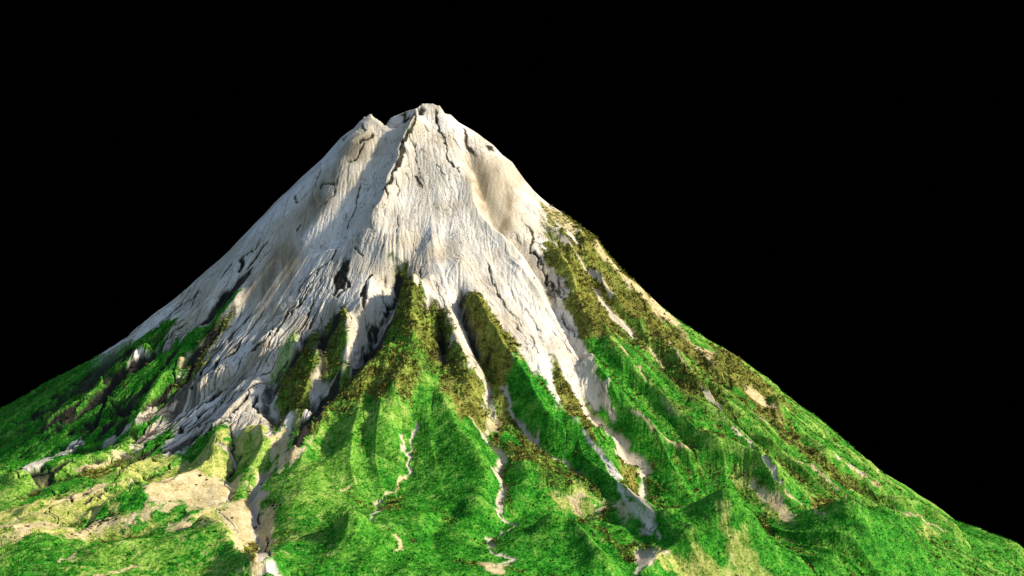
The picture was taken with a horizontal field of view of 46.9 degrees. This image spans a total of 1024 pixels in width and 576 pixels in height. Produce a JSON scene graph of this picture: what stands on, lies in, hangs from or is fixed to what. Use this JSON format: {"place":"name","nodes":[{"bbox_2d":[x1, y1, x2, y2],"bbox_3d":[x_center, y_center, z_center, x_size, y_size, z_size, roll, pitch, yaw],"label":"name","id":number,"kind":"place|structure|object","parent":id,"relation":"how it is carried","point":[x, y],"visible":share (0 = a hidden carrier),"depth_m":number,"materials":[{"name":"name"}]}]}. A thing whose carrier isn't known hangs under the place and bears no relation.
{"place":"outdoors","nodes":[
{"label":"outdoors","id":0,"kind":"place"},
{"bbox_2d":[301,509,402,559],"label":"hill","id":1,"kind":"structure","parent":0,"point":[361,526],"depth_m":201.58,"materials":[{"name":"green plant"}]},
{"bbox_2d":[0,104,1019,575],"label":"mountain","id":2,"kind":"structure","parent":0,"point":[450,210],"depth_m":289.79,"materials":[{"name":"grey stone"}]},
{"bbox_2d":[0,225,1023,575],"bbox_3d":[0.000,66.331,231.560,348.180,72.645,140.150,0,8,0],"label":"hills","id":3,"kind":"structure","parent":0,"point":[250,521],"depth_m":227.40,"materials":[{"name":"green plant"}]},
{"bbox_2d":[0,203,1020,575],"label":"scrub","id":4,"kind":"object","parent":3,"relation":"on","point":[520,437],"visible":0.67,"depth_m":271.20,"materials":[{"name":"green plant"}]},
{"bbox_2d":[0,0,1023,547],"label":"sky","id":5,"kind":"structure","parent":0,"point":[829,194],"materials":[{"name":"black"}]},
{"bbox_2d":[662,488,784,575],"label":"hill","id":6,"kind":"structure","parent":0,"point":[739,554],"depth_m":222.63,"materials":[{"name":"green plant"}]},
{"bbox_2d":[785,499,907,573],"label":"hill","id":7,"kind":"structure","parent":0,"point":[844,535],"depth_m":241.09,"materials":[{"name":"green plant"}]},
{"bbox_2d":[866,506,958,574],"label":"hill","id":8,"kind":"structure","parent":0,"point":[909,545],"depth_m":250.50,"materials":[{"name":"green plant"}]},
{"bbox_2d":[974,533,1023,575],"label":"hill","id":9,"kind":"structure","parent":0,"point":[1016,552],"depth_m":314.81,"materials":[{"name":"green plant"}]}
]}

